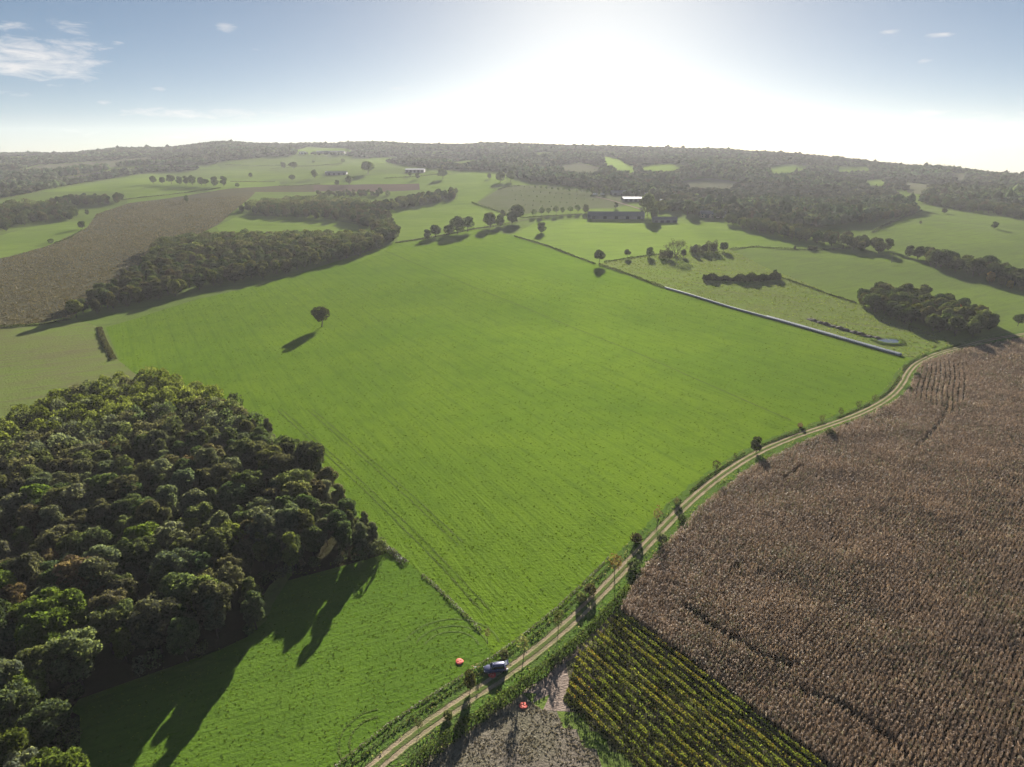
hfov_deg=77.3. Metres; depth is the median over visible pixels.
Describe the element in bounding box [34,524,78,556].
woodland tree
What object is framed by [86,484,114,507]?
woodland tree
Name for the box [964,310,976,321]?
copse tree
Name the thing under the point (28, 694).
woodland tree
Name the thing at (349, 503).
woodland tree
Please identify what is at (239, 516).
woodland tree
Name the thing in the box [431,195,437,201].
hazy belt tree
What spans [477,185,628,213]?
orchard field
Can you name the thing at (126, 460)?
woodland tree
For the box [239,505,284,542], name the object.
woodland tree
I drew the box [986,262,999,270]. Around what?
roadside belt tree
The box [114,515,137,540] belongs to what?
woodland tree
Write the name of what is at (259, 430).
woodland tree
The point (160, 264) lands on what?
belt tree
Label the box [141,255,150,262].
belt tree
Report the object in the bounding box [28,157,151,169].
distant pale field
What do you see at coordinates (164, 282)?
belt tree
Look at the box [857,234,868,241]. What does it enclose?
lane side tree
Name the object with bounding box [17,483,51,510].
woodland tree
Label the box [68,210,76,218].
wood tree
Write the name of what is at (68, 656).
woodland tree
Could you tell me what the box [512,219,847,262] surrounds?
farm pasture
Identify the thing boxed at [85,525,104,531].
woodland tree
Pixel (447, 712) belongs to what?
bush
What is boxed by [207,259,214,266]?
belt tree
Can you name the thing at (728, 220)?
lane side tree
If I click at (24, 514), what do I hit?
woodland tree
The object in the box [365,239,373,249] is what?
belt tree
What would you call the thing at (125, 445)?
woodland tree
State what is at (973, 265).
roadside belt tree
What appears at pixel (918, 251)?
roadside belt tree
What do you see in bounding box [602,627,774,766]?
vine row
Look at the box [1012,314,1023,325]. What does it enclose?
field tree
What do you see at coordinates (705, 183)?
clearing
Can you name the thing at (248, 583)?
woodland tree
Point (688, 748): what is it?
vine row
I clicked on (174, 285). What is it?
belt tree
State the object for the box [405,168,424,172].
livestock barn
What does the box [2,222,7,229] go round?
wood tree
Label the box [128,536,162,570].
woodland tree
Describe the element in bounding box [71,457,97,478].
woodland tree
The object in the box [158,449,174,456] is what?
woodland tree
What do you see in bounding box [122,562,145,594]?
woodland tree
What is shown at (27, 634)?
woodland tree
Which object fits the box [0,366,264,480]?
woodland canopy
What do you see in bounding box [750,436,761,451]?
shrub
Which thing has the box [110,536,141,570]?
woodland tree
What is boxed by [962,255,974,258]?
roadside belt tree
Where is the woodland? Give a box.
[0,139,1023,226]
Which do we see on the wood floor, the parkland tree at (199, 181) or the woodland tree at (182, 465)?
the woodland tree at (182, 465)
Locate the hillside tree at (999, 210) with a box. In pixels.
[995,207,1002,214]
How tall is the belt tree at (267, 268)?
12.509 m
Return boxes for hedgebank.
[96,326,117,359]
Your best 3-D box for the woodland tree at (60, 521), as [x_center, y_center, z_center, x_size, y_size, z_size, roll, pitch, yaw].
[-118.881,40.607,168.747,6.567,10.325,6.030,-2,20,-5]
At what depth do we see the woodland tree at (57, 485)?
185.21 m
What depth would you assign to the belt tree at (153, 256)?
555.17 m
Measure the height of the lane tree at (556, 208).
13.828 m
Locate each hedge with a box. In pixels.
[0,318,70,327]
[54,230,81,242]
[122,187,220,199]
[225,164,334,165]
[230,181,273,181]
[279,183,319,185]
[395,224,505,242]
[412,551,661,766]
[471,201,500,212]
[514,235,595,263]
[522,213,581,217]
[598,263,664,286]
[604,253,656,261]
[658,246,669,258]
[689,240,718,252]
[702,271,781,281]
[730,245,851,249]
[781,277,856,302]
[807,245,817,249]
[872,209,921,232]
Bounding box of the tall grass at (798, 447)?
[705,404,896,508]
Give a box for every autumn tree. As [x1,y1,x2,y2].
[986,271,995,282]
[1006,280,1013,288]
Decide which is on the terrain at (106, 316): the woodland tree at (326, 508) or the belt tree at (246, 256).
the belt tree at (246, 256)
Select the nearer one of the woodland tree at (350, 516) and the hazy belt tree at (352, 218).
the woodland tree at (350, 516)
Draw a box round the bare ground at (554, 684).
[522,614,612,711]
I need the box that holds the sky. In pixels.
[0,0,1023,172]
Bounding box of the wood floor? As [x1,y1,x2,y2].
[0,390,389,766]
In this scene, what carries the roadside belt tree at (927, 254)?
on the terrain at (106, 316)
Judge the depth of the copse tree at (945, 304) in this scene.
401.32 m
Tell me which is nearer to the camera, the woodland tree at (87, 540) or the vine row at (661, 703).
the vine row at (661, 703)
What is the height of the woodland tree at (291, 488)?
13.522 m
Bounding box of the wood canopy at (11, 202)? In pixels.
[0,198,53,208]
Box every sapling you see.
[414,716,422,731]
[516,634,528,662]
[553,610,564,626]
[609,553,622,580]
[653,505,662,529]
[712,460,720,474]
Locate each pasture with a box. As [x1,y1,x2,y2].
[0,221,86,257]
[225,157,406,185]
[297,147,350,154]
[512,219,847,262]
[598,249,952,357]
[731,249,1023,341]
[867,190,1023,268]
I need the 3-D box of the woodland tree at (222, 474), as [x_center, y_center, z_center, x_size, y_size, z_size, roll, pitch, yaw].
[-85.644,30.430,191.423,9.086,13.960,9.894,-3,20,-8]
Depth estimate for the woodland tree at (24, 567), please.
143.97 m
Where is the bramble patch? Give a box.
[384,545,407,564]
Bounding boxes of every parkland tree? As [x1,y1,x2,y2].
[149,176,156,183]
[159,177,164,183]
[166,174,174,183]
[175,176,181,183]
[182,176,188,182]
[188,175,195,184]
[197,177,202,184]
[210,176,218,185]
[219,176,226,184]
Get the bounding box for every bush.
[443,709,451,718]
[500,649,508,659]
[576,592,586,602]
[584,583,595,594]
[626,557,641,570]
[630,532,642,543]
[656,533,667,542]
[673,497,680,504]
[678,514,686,521]
[825,428,835,435]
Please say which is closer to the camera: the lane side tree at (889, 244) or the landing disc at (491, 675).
the landing disc at (491, 675)
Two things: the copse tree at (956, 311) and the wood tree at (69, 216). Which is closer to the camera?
the copse tree at (956, 311)
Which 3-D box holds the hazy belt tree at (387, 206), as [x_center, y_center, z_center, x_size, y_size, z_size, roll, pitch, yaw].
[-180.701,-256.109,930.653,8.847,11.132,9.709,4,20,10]
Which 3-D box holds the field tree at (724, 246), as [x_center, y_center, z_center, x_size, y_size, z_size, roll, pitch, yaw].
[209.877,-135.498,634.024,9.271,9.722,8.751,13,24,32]
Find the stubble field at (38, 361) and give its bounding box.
[0,316,136,430]
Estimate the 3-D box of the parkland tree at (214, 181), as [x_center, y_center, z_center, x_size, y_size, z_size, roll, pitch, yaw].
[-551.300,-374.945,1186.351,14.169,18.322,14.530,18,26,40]
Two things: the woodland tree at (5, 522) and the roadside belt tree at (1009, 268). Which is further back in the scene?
the roadside belt tree at (1009, 268)
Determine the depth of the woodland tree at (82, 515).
169.20 m
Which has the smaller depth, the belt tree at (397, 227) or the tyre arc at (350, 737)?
the tyre arc at (350, 737)
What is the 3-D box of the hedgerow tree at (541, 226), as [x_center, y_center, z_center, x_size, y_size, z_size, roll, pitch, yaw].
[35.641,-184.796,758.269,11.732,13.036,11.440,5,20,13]
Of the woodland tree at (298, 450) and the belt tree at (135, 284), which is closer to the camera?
the woodland tree at (298, 450)
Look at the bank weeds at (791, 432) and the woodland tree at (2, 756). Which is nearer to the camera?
the woodland tree at (2, 756)
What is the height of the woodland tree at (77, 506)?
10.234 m
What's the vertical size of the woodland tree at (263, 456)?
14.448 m
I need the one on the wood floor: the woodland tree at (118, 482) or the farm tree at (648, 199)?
the woodland tree at (118, 482)
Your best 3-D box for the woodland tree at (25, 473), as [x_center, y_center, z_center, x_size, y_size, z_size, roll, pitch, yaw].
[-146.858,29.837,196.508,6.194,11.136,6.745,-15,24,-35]
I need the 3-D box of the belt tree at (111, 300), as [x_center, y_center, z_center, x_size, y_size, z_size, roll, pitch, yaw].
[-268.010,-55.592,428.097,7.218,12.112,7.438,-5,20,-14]
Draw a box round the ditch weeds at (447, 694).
[346,561,614,766]
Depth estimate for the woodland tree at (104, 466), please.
200.40 m
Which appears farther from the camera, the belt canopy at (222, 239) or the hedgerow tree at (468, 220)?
the hedgerow tree at (468, 220)
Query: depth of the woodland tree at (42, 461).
203.14 m
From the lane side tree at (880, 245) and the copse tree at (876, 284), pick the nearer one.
the copse tree at (876, 284)
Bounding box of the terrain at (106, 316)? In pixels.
[0,146,1023,766]
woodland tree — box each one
[0,470,11,485]
[0,473,7,491]
[0,488,11,498]
[0,492,27,520]
[0,506,11,532]
[0,538,28,557]
[0,540,10,560]
[0,559,15,584]
[0,569,17,602]
[0,582,29,605]
[0,599,14,636]
[0,623,32,649]
[0,639,17,660]
[0,658,23,688]
[0,679,45,749]
[0,722,35,760]
[0,741,12,766]
[1,602,20,626]
[2,533,14,552]
[2,746,43,766]
[4,667,49,712]
[5,477,25,492]
[6,551,46,595]
[10,513,27,532]
[10,526,35,550]
[13,606,66,659]
[13,644,58,698]
[14,698,72,749]
[15,503,42,538]
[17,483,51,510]
[17,586,65,618]
[20,464,43,483]
[20,543,42,554]
[23,499,47,518]
[24,472,52,485]
[24,746,90,766]
[29,584,58,596]
[32,560,60,587]
[33,456,54,471]
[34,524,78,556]
[34,566,76,586]
[35,606,74,639]
[36,504,63,533]
[39,548,59,561]
[42,486,77,517]
[42,626,102,688]
[46,459,60,474]
[46,519,64,542]
[49,473,81,487]
[51,588,91,628]
[51,642,77,684]
[52,471,66,478]
[52,482,70,487]
[52,554,113,606]
[53,503,70,518]
[54,483,94,511]
[55,531,83,559]
[57,458,75,478]
[58,577,88,598]
[59,549,82,561]
[63,508,97,527]
[70,449,91,472]
[70,501,89,514]
[70,521,90,532]
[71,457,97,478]
[72,443,103,458]
[75,527,117,553]
[77,544,120,573]
[77,556,122,599]
[79,472,95,481]
[83,605,125,653]
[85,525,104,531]
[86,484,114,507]
[88,473,119,514]
[88,498,111,523]
[88,585,110,604]
[88,587,128,612]
[91,449,113,462]
[95,460,118,474]
[96,514,118,540]
[103,474,139,503]
[105,445,125,456]
[105,573,134,593]
[105,577,141,603]
[107,597,133,630]
[109,493,141,516]
[109,626,134,662]
[110,452,123,464]
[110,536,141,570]
[111,454,133,475]
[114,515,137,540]
[115,439,132,455]
[117,531,134,539]
[119,466,133,477]
[120,482,143,498]
[121,521,160,564]
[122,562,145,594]
[126,591,179,653]
[128,496,156,515]
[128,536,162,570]
[131,460,161,481]
[132,434,152,456]
[134,499,167,524]
[137,472,158,497]
[137,489,149,498]
[142,451,158,462]
[144,458,174,478]
[147,429,168,444]
[148,547,200,583]
[148,561,179,593]
[149,438,167,455]
[149,475,169,496]
[151,595,187,634]
[152,521,190,552]
[153,506,174,524]
[155,484,179,517]
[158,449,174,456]
[158,572,196,606]
[159,454,179,474]
[161,519,177,538]
[164,436,180,449]
[165,616,199,661]
[168,537,192,559]
[169,467,196,498]
[170,440,183,455]
[172,458,196,474]
[176,446,192,459]
[176,488,207,517]
[176,517,200,538]
[179,429,192,442]
[182,551,213,575]
[183,455,192,462]
[184,438,199,448]
[184,501,214,526]
[184,574,221,615]
[185,429,208,445]
[186,527,209,549]
[190,446,202,456]
[191,580,231,632]
[192,468,217,491]
[192,526,235,567]
[193,447,220,472]
[194,568,223,578]
[199,443,222,450]
[201,426,219,437]
[202,597,225,638]
[203,487,222,501]
[203,510,229,529]
[206,462,238,488]
[207,434,226,448]
[207,499,223,519]
[209,449,225,458]
[214,561,244,610]
[216,519,245,545]
[216,552,248,592]
[217,481,251,509]
[219,425,231,432]
[220,454,231,462]
[221,427,237,445]
[221,456,244,473]
[223,439,234,452]
[224,501,245,521]
[226,445,235,455]
[230,469,265,504]
[231,438,251,457]
[232,510,250,522]
[234,519,257,543]
[237,432,252,440]
[237,550,253,577]
[238,588,249,606]
[239,419,254,434]
[239,452,257,470]
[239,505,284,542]
[240,590,264,629]
[241,576,260,592]
[245,440,269,463]
[246,495,273,510]
[247,505,264,523]
[249,426,269,438]
[252,435,270,444]
[256,444,281,466]
[258,467,276,484]
[260,477,282,493]
[261,453,298,479]
[262,487,281,515]
[263,418,272,432]
[264,522,299,545]
[271,495,299,512]
[272,502,299,533]
[273,436,296,452]
[275,468,313,491]
[276,439,294,457]
[279,481,312,496]
[281,531,298,573]
[282,534,304,568]
[292,440,324,470]
[292,494,316,517]
[292,508,314,534]
[293,448,301,466]
[299,457,311,472]
[300,524,321,555]
[309,499,321,525]
[310,478,325,500]
[315,462,323,480]
[316,466,338,486]
[316,517,334,544]
[316,529,327,551]
[317,479,331,502]
[318,503,339,518]
[321,509,350,536]
[330,483,345,508]
[334,520,352,546]
[338,498,357,516]
[346,509,354,529]
[351,522,368,555]
[359,511,368,527]
[366,522,378,540]
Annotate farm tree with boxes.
[582,204,588,212]
[641,192,654,214]
[651,207,658,217]
[654,200,666,213]
[683,200,694,214]
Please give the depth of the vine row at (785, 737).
124.64 m
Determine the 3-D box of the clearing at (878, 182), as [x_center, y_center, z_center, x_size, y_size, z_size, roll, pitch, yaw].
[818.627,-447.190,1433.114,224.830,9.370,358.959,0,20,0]
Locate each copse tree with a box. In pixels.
[857,288,870,298]
[858,292,867,305]
[862,293,880,309]
[870,297,881,311]
[874,281,883,288]
[877,287,887,295]
[878,283,889,289]
[878,295,888,309]
[889,293,898,300]
[892,304,905,319]
[894,287,905,291]
[894,294,912,303]
[899,283,913,292]
[899,301,911,307]
[910,292,921,298]
[911,303,923,320]
[918,286,929,293]
[918,293,934,304]
[920,284,932,293]
[920,300,935,307]
[920,306,937,325]
[924,313,942,330]
[935,293,946,297]
[935,297,948,307]
[935,319,947,331]
[937,300,947,307]
[937,306,949,315]
[941,302,952,308]
[942,308,953,314]
[942,312,955,329]
[945,296,956,300]
[945,316,968,335]
[948,301,960,307]
[953,306,970,316]
[954,309,962,314]
[958,297,971,306]
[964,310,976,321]
[966,320,981,336]
[969,316,987,328]
[970,304,977,309]
[974,305,988,315]
[975,309,991,320]
[987,314,998,329]
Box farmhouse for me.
[700,211,713,217]
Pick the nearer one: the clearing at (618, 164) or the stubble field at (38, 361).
the stubble field at (38, 361)
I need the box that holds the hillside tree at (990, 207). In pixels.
[984,204,993,212]
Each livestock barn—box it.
[316,151,345,153]
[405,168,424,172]
[610,190,645,195]
[621,197,641,201]
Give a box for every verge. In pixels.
[340,331,1023,766]
[387,335,1023,766]
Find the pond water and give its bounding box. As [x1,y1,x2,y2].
[877,338,898,342]
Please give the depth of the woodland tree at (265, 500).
175.26 m
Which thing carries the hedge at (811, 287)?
on the rough pasture at (778, 309)
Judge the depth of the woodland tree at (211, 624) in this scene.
136.75 m
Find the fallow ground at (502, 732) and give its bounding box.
[405,694,601,766]
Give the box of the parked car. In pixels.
[483,659,508,673]
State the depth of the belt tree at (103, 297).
426.62 m
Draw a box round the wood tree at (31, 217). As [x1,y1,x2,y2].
[27,213,35,221]
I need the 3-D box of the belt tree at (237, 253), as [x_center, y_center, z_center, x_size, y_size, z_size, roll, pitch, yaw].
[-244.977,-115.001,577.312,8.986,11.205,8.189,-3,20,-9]
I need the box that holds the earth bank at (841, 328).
[806,318,882,338]
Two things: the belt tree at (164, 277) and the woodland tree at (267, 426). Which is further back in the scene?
the belt tree at (164, 277)
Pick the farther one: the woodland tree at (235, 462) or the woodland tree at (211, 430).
the woodland tree at (211, 430)
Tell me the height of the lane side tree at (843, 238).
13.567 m
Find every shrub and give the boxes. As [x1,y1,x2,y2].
[463,669,475,689]
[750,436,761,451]
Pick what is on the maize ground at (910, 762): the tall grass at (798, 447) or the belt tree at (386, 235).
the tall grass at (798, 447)
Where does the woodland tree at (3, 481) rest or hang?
on the wood floor
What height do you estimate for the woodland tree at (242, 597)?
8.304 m
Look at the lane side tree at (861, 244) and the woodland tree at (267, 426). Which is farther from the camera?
the lane side tree at (861, 244)
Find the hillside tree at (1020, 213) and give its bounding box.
[1017,209,1023,215]
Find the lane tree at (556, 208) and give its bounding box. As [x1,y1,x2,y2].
[553,205,558,212]
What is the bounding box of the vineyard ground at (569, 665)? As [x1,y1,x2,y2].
[565,615,819,766]
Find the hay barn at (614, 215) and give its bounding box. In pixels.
[587,211,644,218]
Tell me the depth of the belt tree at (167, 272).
490.22 m
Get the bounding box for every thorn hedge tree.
[667,251,673,257]
[681,249,686,256]
[692,244,697,252]
[700,244,708,250]
[710,244,716,252]
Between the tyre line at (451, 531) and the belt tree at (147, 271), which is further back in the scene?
the belt tree at (147, 271)
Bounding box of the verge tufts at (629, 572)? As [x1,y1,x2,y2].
[351,332,1023,766]
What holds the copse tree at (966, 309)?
on the pasture at (847, 273)
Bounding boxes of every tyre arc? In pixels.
[337,708,377,762]
[348,716,377,763]
[405,618,499,640]
[416,625,487,642]
[424,631,478,643]
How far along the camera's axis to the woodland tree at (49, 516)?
167.50 m
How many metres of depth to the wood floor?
139.63 m
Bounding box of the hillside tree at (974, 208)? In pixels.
[971,204,977,211]
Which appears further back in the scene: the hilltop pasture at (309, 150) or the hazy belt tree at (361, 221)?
the hilltop pasture at (309, 150)
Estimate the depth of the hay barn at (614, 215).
869.19 m
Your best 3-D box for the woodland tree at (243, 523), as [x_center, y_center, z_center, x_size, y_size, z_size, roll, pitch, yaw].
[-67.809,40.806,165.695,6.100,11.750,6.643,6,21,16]
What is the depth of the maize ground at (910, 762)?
136.43 m
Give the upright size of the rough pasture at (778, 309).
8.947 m
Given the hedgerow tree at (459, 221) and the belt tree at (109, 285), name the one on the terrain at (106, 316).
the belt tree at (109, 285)
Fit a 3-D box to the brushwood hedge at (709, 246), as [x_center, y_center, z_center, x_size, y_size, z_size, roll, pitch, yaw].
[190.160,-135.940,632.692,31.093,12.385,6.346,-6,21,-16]
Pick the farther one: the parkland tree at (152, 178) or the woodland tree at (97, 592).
the parkland tree at (152, 178)
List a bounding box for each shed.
[326,171,347,174]
[652,217,677,222]
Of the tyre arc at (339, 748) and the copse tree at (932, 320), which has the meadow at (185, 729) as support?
the tyre arc at (339, 748)
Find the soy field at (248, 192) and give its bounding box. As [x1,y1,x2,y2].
[0,185,314,328]
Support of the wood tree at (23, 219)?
on the terrain at (106, 316)
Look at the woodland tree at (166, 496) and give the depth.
177.49 m
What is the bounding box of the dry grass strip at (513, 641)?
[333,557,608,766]
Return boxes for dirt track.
[363,333,1023,766]
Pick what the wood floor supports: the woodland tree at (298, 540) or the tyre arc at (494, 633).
the woodland tree at (298, 540)
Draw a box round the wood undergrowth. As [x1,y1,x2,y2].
[3,380,388,762]
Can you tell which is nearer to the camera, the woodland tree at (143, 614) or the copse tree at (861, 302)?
the woodland tree at (143, 614)
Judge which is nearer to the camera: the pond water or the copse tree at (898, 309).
the pond water
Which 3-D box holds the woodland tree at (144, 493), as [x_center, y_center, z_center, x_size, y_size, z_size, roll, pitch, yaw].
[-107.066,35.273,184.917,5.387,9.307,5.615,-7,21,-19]
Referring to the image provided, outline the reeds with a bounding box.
[872,337,905,344]
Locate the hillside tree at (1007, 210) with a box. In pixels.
[1003,208,1011,216]
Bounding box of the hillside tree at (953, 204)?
[951,201,957,207]
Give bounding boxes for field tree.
[77,221,84,228]
[288,162,297,166]
[310,306,329,326]
[311,169,317,176]
[345,175,351,184]
[361,161,374,171]
[437,169,446,175]
[496,172,504,181]
[506,171,514,181]
[594,249,605,262]
[624,249,630,254]
[646,247,653,256]
[719,242,728,250]
[991,221,998,227]
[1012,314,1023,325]
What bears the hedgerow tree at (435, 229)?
on the meadow at (470, 258)
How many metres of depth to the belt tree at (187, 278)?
484.14 m
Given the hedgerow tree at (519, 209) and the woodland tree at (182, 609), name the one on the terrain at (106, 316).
the hedgerow tree at (519, 209)
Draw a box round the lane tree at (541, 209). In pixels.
[538,207,544,214]
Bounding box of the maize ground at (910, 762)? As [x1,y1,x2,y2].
[621,343,1023,766]
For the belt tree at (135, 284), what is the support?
on the terrain at (106, 316)
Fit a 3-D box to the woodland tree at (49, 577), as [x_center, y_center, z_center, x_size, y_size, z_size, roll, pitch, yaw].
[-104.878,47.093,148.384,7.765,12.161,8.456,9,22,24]
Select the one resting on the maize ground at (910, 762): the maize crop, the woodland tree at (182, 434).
the maize crop
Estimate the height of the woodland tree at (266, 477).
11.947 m
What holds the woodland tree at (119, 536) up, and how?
on the wood floor
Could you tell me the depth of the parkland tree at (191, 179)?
1195.97 m
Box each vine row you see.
[566,688,647,766]
[569,679,660,766]
[571,671,671,766]
[572,663,685,766]
[575,656,697,766]
[579,649,711,766]
[583,644,725,766]
[588,639,734,766]
[593,634,750,766]
[597,630,762,766]
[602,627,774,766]
[605,620,788,766]
[610,616,801,766]
[613,613,814,766]
[620,612,825,766]
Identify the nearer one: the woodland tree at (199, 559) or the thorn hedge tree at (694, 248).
the woodland tree at (199, 559)
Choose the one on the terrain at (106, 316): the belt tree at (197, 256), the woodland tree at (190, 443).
the belt tree at (197, 256)
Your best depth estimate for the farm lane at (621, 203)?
1018.99 m
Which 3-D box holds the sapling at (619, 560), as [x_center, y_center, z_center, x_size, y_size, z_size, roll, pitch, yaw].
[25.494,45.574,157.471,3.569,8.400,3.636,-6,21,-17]
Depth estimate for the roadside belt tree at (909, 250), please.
595.57 m
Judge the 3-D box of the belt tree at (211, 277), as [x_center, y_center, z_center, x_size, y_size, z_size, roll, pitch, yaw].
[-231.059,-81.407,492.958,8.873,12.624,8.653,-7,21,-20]
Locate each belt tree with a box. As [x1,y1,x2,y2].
[65,299,83,317]
[71,197,79,204]
[77,298,88,312]
[86,289,97,301]
[89,299,100,313]
[93,283,105,288]
[94,197,101,204]
[94,293,106,307]
[95,289,117,307]
[105,292,117,308]
[106,283,114,289]
[110,279,117,286]
[113,196,119,202]
[117,193,123,199]
[118,281,127,287]
[118,285,133,298]
[119,268,127,277]
[127,281,138,287]
[132,287,144,302]
[138,282,151,292]
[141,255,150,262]
[141,261,151,270]
[144,265,160,273]
[144,269,154,279]
[146,253,155,259]
[146,275,156,281]
[147,250,158,257]
[147,272,158,278]
[149,279,164,291]
[154,257,164,265]
[157,262,166,267]
[158,279,170,293]
[160,276,170,290]
[164,269,177,276]
[166,279,180,295]
[176,257,184,262]
[176,279,186,291]
[181,274,192,287]
[187,246,194,251]
[194,254,205,265]
[195,260,203,266]
[204,246,212,255]
[206,270,217,284]
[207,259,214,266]
[209,256,218,261]
[221,251,234,255]
[235,250,243,258]
[240,253,250,260]
[244,260,255,268]
[245,263,256,277]
[246,251,253,259]
[252,207,257,213]
[256,261,269,272]
[271,260,280,273]
[293,210,299,215]
[324,209,328,218]
[326,248,336,255]
[332,212,337,218]
[349,214,355,221]
[350,243,358,252]
[359,217,365,224]
[359,240,369,251]
[364,219,368,226]
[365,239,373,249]
[371,223,378,229]
[376,228,388,234]
[376,239,383,248]
[383,230,389,241]
[384,203,390,209]
[384,211,391,217]
[388,228,398,240]
[393,224,400,233]
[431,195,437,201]
[905,245,914,255]
[913,246,924,258]
[925,250,933,264]
[927,250,946,266]
[937,249,952,266]
[947,257,964,271]
[952,251,960,257]
[961,259,969,273]
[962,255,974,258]
[965,258,987,275]
[982,255,1001,263]
[985,266,1003,281]
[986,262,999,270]
[1002,265,1013,272]
[1002,272,1012,284]
[1011,272,1021,285]
[1013,268,1023,274]
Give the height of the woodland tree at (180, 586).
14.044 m
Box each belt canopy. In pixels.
[148,228,383,252]
[247,194,370,206]
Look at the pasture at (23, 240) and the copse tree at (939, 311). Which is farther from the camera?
the pasture at (23, 240)
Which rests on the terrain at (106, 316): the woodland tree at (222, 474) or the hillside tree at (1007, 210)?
the hillside tree at (1007, 210)
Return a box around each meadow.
[71,549,496,766]
[106,228,914,673]
[216,215,357,233]
[324,171,508,240]
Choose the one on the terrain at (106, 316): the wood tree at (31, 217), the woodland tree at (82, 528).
the wood tree at (31, 217)
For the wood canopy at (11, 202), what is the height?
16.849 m
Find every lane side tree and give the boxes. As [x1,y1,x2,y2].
[725,216,731,222]
[747,221,753,230]
[812,230,822,241]
[821,232,828,242]
[827,234,836,245]
[837,234,850,247]
[842,231,853,237]
[850,238,858,249]
[857,216,862,221]
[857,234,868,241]
[857,241,865,250]
[862,237,870,249]
[870,238,883,246]
[875,241,885,252]
[885,238,894,249]
[903,209,909,215]
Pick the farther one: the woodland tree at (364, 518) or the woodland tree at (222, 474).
the woodland tree at (222, 474)
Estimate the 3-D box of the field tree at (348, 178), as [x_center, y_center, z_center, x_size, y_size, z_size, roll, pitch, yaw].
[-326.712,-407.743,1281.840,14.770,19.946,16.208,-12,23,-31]
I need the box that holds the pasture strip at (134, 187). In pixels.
[43,174,280,203]
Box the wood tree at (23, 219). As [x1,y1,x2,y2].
[18,216,28,224]
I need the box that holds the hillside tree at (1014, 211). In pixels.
[1011,209,1018,215]
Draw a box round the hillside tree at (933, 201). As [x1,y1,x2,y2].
[931,198,936,204]
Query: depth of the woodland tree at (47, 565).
148.31 m
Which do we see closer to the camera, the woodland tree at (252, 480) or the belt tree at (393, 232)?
the woodland tree at (252, 480)
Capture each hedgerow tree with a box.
[423,229,430,238]
[430,225,441,235]
[443,225,453,234]
[449,216,465,233]
[464,216,474,231]
[483,212,495,227]
[496,214,504,225]
[506,211,517,222]
[508,204,524,217]
[537,222,546,232]
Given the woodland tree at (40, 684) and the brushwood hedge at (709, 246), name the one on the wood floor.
the woodland tree at (40, 684)
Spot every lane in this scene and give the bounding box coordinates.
[398,214,578,241]
[597,197,643,209]
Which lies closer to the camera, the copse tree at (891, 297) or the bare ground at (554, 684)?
the bare ground at (554, 684)
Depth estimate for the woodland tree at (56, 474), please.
194.38 m
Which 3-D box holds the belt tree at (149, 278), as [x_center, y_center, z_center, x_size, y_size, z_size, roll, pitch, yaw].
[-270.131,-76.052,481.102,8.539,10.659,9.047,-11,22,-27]
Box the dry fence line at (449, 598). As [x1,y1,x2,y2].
[391,548,480,630]
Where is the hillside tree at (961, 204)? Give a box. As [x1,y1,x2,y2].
[955,200,965,209]
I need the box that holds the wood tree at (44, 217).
[40,214,47,221]
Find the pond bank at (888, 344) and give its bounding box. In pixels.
[868,337,905,345]
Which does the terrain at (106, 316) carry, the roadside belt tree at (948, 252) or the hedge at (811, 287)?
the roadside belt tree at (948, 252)
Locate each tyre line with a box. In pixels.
[277,410,482,612]
[281,409,489,608]
[308,410,458,544]
[312,409,463,542]
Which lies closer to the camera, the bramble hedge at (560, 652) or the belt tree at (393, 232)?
the bramble hedge at (560, 652)
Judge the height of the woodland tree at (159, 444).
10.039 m
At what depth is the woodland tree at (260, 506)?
169.65 m
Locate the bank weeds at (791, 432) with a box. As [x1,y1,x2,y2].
[691,343,964,490]
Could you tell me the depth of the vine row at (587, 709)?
117.22 m
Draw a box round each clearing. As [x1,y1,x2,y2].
[58,168,133,179]
[108,165,220,170]
[360,157,394,162]
[558,163,598,172]
[605,156,633,172]
[643,164,680,170]
[683,178,736,188]
[771,164,805,173]
[839,166,867,172]
[867,179,884,185]
[906,183,926,193]
[951,173,963,180]
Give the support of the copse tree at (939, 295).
on the pasture at (847, 273)
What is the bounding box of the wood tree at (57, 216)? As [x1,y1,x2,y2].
[54,214,61,219]
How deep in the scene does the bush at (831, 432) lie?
237.46 m
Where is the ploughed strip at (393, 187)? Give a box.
[314,184,419,191]
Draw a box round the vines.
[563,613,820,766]
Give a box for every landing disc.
[456,658,463,664]
[488,673,495,677]
[519,702,526,708]
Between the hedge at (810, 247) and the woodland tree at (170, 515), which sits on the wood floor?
the woodland tree at (170, 515)
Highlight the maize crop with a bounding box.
[620,337,1023,766]
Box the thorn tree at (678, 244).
[663,238,687,257]
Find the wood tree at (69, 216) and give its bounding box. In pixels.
[66,213,72,218]
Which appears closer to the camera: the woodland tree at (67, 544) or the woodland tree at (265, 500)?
the woodland tree at (67, 544)
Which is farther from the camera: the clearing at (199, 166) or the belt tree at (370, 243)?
the clearing at (199, 166)
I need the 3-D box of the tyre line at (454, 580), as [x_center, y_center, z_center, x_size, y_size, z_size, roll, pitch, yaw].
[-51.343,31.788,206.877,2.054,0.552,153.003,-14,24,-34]
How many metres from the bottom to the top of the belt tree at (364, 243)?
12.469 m
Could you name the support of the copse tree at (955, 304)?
on the pasture at (847, 273)

